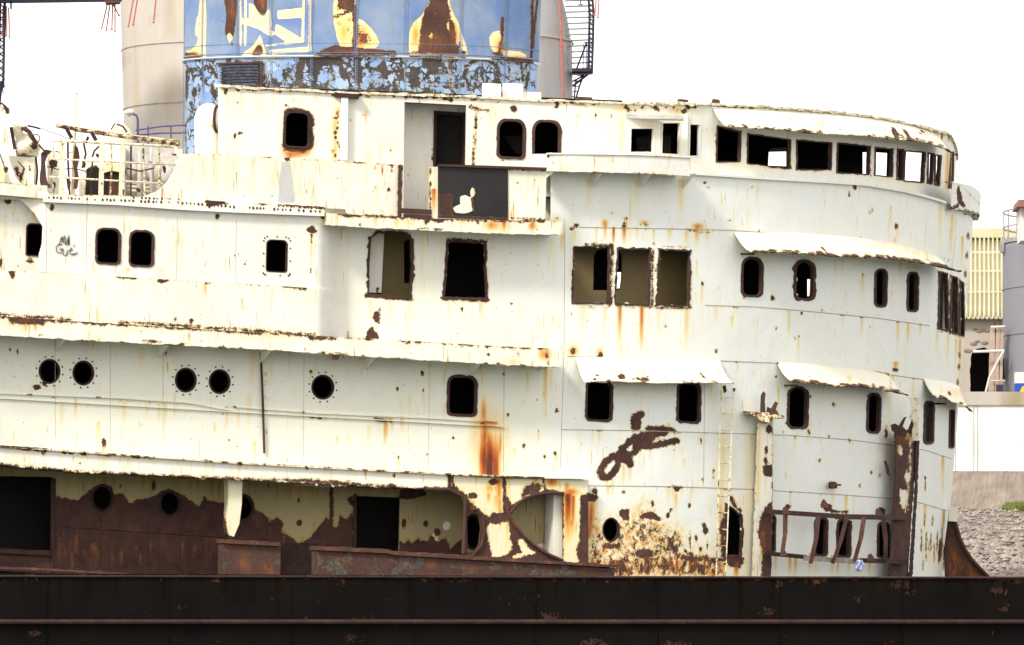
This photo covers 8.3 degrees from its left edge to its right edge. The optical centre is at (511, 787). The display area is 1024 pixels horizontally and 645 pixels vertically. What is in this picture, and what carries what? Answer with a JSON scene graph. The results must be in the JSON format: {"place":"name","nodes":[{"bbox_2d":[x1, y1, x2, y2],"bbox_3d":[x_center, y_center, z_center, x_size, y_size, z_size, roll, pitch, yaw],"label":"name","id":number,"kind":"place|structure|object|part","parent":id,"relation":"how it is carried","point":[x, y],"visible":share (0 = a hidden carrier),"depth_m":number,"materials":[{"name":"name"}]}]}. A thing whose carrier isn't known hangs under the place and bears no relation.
{"place":"outdoors","nodes":[
{"label":"outdoors","id":0,"kind":"place"},
{"bbox_2d":[135,124,184,143],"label":"walkway railing","id":1,"kind":"object","parent":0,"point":[148,133],"visible":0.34,"depth_m":217.98,"materials":[{"name":"metal"}]},
{"bbox_2d":[123,109,138,142],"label":"lamp post","id":2,"kind":"object","parent":1,"relation":"attached to","point":[129,112],"visible":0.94,"depth_m":215.97,"materials":[{"name":"metal"}]},
{"bbox_2d":[0,0,1023,295],"label":"sky","id":3,"kind":"structure","parent":0,"point":[956,67],"materials":[{"name":"white"}]},
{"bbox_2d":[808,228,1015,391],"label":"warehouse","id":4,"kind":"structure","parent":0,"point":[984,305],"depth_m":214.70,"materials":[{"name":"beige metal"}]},
{"bbox_2d":[957,506,1023,576],"bbox_3d":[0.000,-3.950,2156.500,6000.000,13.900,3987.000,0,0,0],"label":"ground","id":5,"kind":"structure","parent":0,"point":[1003,517],"depth_m":192.10,"materials":[{"name":"beige stone"}]},
{"bbox_2d":[120,0,185,152],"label":"concrete silo","id":6,"kind":"object","parent":5,"relation":"on","point":[152,69],"visible":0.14,"depth_m":237.51,"materials":[{"name":"beige concrete"}]},
{"bbox_2d":[0,0,599,106],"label":"loading gantry","id":7,"kind":"object","parent":5,"relation":"on","point":[3,32],"visible":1,"depth_m":233.98,"materials":[{"name":"metal"}]},
{"bbox_2d":[537,0,594,98],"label":"concrete silo","id":8,"kind":"object","parent":5,"relation":"on","point":[556,71],"visible":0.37,"depth_m":238.35,"materials":[{"name":"beige concrete"}]},
{"bbox_2d":[951,392,1023,509],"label":"concrete wall","id":9,"kind":"structure","parent":5,"relation":"on","point":[988,471],"depth_m":200.00,"materials":[{"name":"white concrete"}]},
{"bbox_2d":[973,322,1004,391],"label":"timber frame","id":10,"kind":"object","parent":5,"relation":"on","point":[996,369],"visible":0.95,"depth_m":209.90,"materials":[{"name":"white wood"}]},
{"bbox_2d":[998,500,1023,511],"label":"grass","id":11,"kind":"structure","parent":5,"relation":"on","point":[1012,506],"depth_m":198.46,"materials":[{"name":"green plant"}]},
{"bbox_2d":[999,200,1023,391],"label":"storage tank","id":12,"kind":"object","parent":5,"relation":"on","point":[1012,250],"visible":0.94,"depth_m":209.82,"materials":[{"name":"grey metal"}]},
{"bbox_2d":[996,385,1003,391],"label":"metal drum","id":13,"kind":"object","parent":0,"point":[999,388],"visible":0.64,"depth_m":209.30,"materials":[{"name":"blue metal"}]},
{"bbox_2d":[1014,372,1023,391],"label":"sign board","id":14,"kind":"object","parent":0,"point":[1018,381],"visible":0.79,"depth_m":202.00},
{"label":"water","id":15,"kind":"structure","parent":0,"visible":0},
{"bbox_2d":[0,0,1023,644],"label":"passenger ship","id":16,"kind":"object","parent":15,"relation":"on","point":[334,324],"visible":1,"depth_m":149.89,"materials":[{"name":"white paint"}]},
{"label":"window","id":17,"kind":"part","parent":16,"relation":"part of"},
{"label":"window","id":18,"kind":"part","parent":16,"relation":"part of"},
{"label":"window","id":19,"kind":"part","parent":16,"relation":"part of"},
{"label":"window","id":20,"kind":"part","parent":16,"relation":"part of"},
{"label":"window","id":21,"kind":"part","parent":16,"relation":"part of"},
{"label":"window","id":22,"kind":"part","parent":16,"relation":"part of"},
{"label":"doorway","id":23,"kind":"part","parent":16,"relation":"part of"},
{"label":"window","id":24,"kind":"part","parent":16,"relation":"part of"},
{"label":"window","id":25,"kind":"part","parent":16,"relation":"part of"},
{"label":"window","id":26,"kind":"part","parent":16,"relation":"part of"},
{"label":"window","id":27,"kind":"part","parent":16,"relation":"part of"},
{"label":"window","id":28,"kind":"part","parent":16,"relation":"part of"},
{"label":"window","id":29,"kind":"part","parent":16,"relation":"part of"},
{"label":"window","id":30,"kind":"part","parent":16,"relation":"part of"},
{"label":"window","id":31,"kind":"part","parent":16,"relation":"part of","materials":[{"name":"beige paint"}]},
{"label":"window","id":32,"kind":"part","parent":16,"relation":"part of","materials":[{"name":"beige paint"}]},
{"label":"window","id":33,"kind":"part","parent":16,"relation":"part of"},
{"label":"window","id":34,"kind":"part","parent":16,"relation":"part of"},
{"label":"window","id":35,"kind":"part","parent":16,"relation":"part of","materials":[{"name":"beige paint"}]},
{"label":"window","id":36,"kind":"part","parent":16,"relation":"part of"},
{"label":"window","id":37,"kind":"part","parent":16,"relation":"part of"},
{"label":"window","id":38,"kind":"part","parent":16,"relation":"part of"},
{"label":"window","id":39,"kind":"part","parent":16,"relation":"part of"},
{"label":"window","id":40,"kind":"part","parent":16,"relation":"part of","materials":[{"name":"brown metal"}]},
{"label":"window","id":41,"kind":"part","parent":16,"relation":"part of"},
{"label":"window","id":42,"kind":"part","parent":16,"relation":"part of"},
{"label":"window","id":43,"kind":"part","parent":16,"relation":"part of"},
{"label":"window","id":44,"kind":"part","parent":16,"relation":"part of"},
{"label":"window","id":45,"kind":"part","parent":16,"relation":"part of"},
{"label":"window","id":46,"kind":"part","parent":16,"relation":"part of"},
{"bbox_2d":[855,560,863,570],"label":"cloth rag","id":47,"kind":"object","parent":16,"relation":"hanging from","point":[859,565],"visible":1,"depth_m":154.24,"materials":[{"name":"blue fabric"}]},
{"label":"window","id":48,"kind":"part","parent":16,"relation":"part of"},
{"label":"window","id":49,"kind":"part","parent":16,"relation":"part of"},
{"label":"window","id":50,"kind":"part","parent":16,"relation":"part of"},
{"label":"window","id":51,"kind":"part","parent":16,"relation":"part of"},
{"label":"window","id":52,"kind":"part","parent":16,"relation":"part of","materials":[{"name":"brown metal"}]},
{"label":"window","id":53,"kind":"part","parent":16,"relation":"part of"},
{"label":"window","id":54,"kind":"part","parent":16,"relation":"part of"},
{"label":"window","id":55,"kind":"part","parent":16,"relation":"part of","materials":[{"name":"brown metal"}]},
{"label":"window","id":56,"kind":"part","parent":16,"relation":"part of","materials":[{"name":"brown metal"}]},
{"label":"window","id":57,"kind":"part","parent":16,"relation":"part of","materials":[{"name":"brown metal"}]},
{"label":"window","id":58,"kind":"part","parent":16,"relation":"part of","materials":[{"name":"brown metal"}]},
{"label":"window","id":59,"kind":"part","parent":16,"relation":"part of","materials":[{"name":"brown metal"}]},
{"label":"window","id":60,"kind":"part","parent":16,"relation":"part of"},
{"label":"window","id":61,"kind":"part","parent":16,"relation":"part of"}
]}

